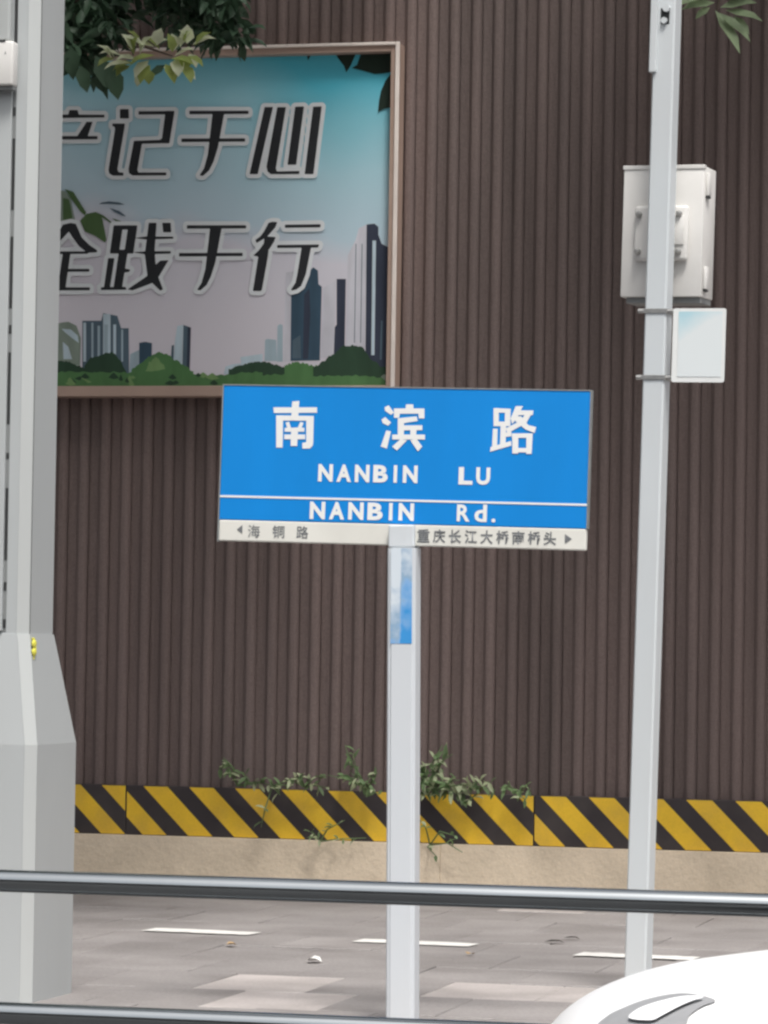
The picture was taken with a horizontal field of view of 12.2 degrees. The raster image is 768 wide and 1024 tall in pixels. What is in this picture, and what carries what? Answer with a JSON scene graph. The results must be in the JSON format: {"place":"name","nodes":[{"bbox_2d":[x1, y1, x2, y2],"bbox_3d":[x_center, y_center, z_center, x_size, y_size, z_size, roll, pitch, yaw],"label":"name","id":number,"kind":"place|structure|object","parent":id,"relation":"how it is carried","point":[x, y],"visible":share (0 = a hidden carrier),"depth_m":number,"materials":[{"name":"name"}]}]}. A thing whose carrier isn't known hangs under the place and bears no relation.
{"place":"outdoors","nodes":[
{"label":"outdoors","id":0,"kind":"place"},
{"bbox_2d":[33,894,767,1023],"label":"pavement","id":1,"kind":"structure","parent":0,"point":[514,968],"depth_m":14.61,"materials":[{"name":"stone"}]},
{"bbox_2d":[0,0,75,1002],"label":"lamp column","id":2,"kind":"structure","parent":1,"relation":"on","point":[37,774],"depth_m":12.56,"materials":[{"name":"grey metal"}]},
{"bbox_2d":[0,0,17,90],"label":"junction box","id":3,"kind":"object","parent":2,"relation":"attached to","point":[8,63],"visible":1,"depth_m":12.53,"materials":[{"name":"beige paint"}]},
{"bbox_2d":[31,638,36,658],"bbox_3d":[-1.219,0.476,12.531,0.017,0.078,0.042,0,-2,14],"label":"ribbon","id":4,"kind":"object","parent":2,"relation":"attached to","point":[34,650],"visible":1,"depth_m":12.52,"materials":[{"name":"yellow plastic"}]},
{"bbox_2d":[63,0,266,98],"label":"street tree","id":5,"kind":"object","parent":1,"relation":"on","point":[88,24],"visible":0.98,"depth_m":16.67,"materials":[{"name":"green plant"}]},
{"bbox_2d":[308,956,321,961],"bbox_3d":[-0.275,1.760,14.165,0.057,0.019,0.114,0,-2,27],"label":"paper scrap","id":6,"kind":"object","parent":1,"relation":"on","point":[316,958],"visible":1,"depth_m":14.18,"materials":[{"name":"white paper"}]},
{"bbox_2d":[217,384,593,1018],"bbox_3d":[0.051,0.643,11.982,1.276,2.145,0.095,0,-2,14],"label":"street name sign","id":7,"kind":"object","parent":1,"relation":"on","point":[404,474],"visible":1,"depth_m":11.96,"materials":[{"name":"blue metal"}]},
{"bbox_2d":[53,0,767,892],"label":"wall","id":8,"kind":"structure","parent":1,"relation":"on","point":[191,650],"depth_m":18.51,"materials":[{"name":"brown metal"}]},
{"bbox_2d":[57,42,404,397],"bbox_3d":[-1.444,-1.518,18.962,3.144,1.830,0.135,0,-2,14],"label":"billboard","id":9,"kind":"object","parent":8,"relation":"attached to","point":[228,216],"visible":0.96,"depth_m":18.81,"materials":[{"name":"plastic"}]},
{"bbox_2d":[218,757,279,792],"bbox_3d":[-0.696,1.358,18.587,0.328,0.178,0.121,1,-2,4],"label":"weed","id":10,"kind":"object","parent":8,"relation":"attached to","point":[226,763],"visible":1,"depth_m":18.58,"materials":[{"name":"green plant"}]},
{"bbox_2d":[254,772,298,826],"bbox_3d":[-0.547,1.484,18.531,0.240,0.293,0.124,0,-2,14],"label":"weed","id":11,"kind":"object","parent":8,"relation":"attached to","point":[279,784],"visible":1,"depth_m":18.53,"materials":[{"name":"green plant"}]},
{"bbox_2d":[283,773,328,795],"bbox_3d":[-0.394,1.403,18.499,0.241,0.125,0.114,0,-2,21],"label":"weed","id":12,"kind":"object","parent":8,"relation":"attached to","point":[301,782],"visible":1,"depth_m":18.50,"materials":[{"name":"green plant"}]},
{"bbox_2d":[305,820,361,845],"bbox_3d":[-0.258,1.647,18.484,0.320,0.138,0.119,1,-2,-8],"label":"weed","id":13,"kind":"object","parent":8,"relation":"attached to","point":[317,838],"visible":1,"depth_m":18.46,"materials":[{"name":"green plant"}]},
{"bbox_2d":[328,745,381,796],"bbox_3d":[-0.151,1.328,18.439,0.274,0.266,0.128,0,-2,14],"label":"weed","id":14,"kind":"object","parent":8,"relation":"attached to","point":[364,787],"visible":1,"depth_m":18.44,"materials":[{"name":"green plant"}]},
{"bbox_2d":[420,820,462,861],"bbox_3d":[0.289,1.676,18.323,0.240,0.211,0.094,0,-2,21],"label":"weed","id":15,"kind":"object","parent":8,"relation":"attached to","point":[429,846],"visible":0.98,"depth_m":18.31,"materials":[{"name":"green plant"}]},
{"bbox_2d":[420,743,474,807],"bbox_3d":[0.301,1.337,18.323,0.332,0.338,0.136,0,-2,14],"label":"weed","id":16,"kind":"object","parent":8,"relation":"attached to","point":[431,781],"visible":0.95,"depth_m":18.33,"materials":[{"name":"green plant"}]},
{"bbox_2d":[457,774,496,805],"bbox_3d":[0.471,1.414,18.293,0.210,0.166,0.106,0,-2,14],"label":"weed","id":17,"kind":"object","parent":8,"relation":"attached to","point":[475,786],"visible":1,"depth_m":18.29,"materials":[{"name":"green plant"}]},
{"bbox_2d":[500,781,530,807],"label":"weed","id":18,"kind":"object","parent":8,"relation":"attached to","point":[518,793],"visible":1,"depth_m":18.23,"materials":[{"name":"green plant"}]},
{"bbox_2d":[141,928,698,959],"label":"painted dashes","id":19,"kind":"object","parent":1,"relation":"on","point":[422,943],"visible":0.81,"depth_m":15.19,"materials":[{"name":"paint"}]},
{"bbox_2d":[624,0,681,976],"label":"pole","id":20,"kind":"object","parent":1,"relation":"on","point":[665,40],"visible":0.94,"depth_m":13.18,"materials":[{"name":"metal"}]},
{"bbox_2d":[620,164,715,306],"bbox_3d":[1.056,-1.029,13.402,0.329,0.512,0.208,1,-2,22],"label":"equipment cabinet","id":21,"kind":"object","parent":20,"relation":"attached to","point":[694,236],"visible":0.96,"depth_m":13.34,"materials":[{"name":"white metal"}]},
{"bbox_2d":[636,308,725,381],"bbox_3d":[1.099,-0.608,13.186,0.338,0.271,0.094,1,-2,22],"label":"notice plate","id":22,"kind":"object","parent":20,"relation":"attached to","point":[698,344],"visible":1,"depth_m":13.12,"materials":[{"name":"metal"}]},
{"bbox_2d":[681,0,761,52],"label":"street tree","id":23,"kind":"object","parent":1,"relation":"on","point":[728,24],"visible":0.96,"depth_m":16.18,"materials":[{"name":"green plant"}]},
{"label":"road","id":24,"kind":"structure","parent":0,"visible":0},
{"bbox_2d":[0,869,767,1023],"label":"guard rail","id":25,"kind":"object","parent":24,"relation":"on","point":[451,895],"depth_m":8.02,"materials":[{"name":"grey metal"}]},
{"bbox_2d":[552,950,767,1023],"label":"car","id":26,"kind":"object","parent":24,"relation":"on","point":[728,989],"visible":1,"depth_m":5.79,"materials":[{"name":"white paint"}]}
]}

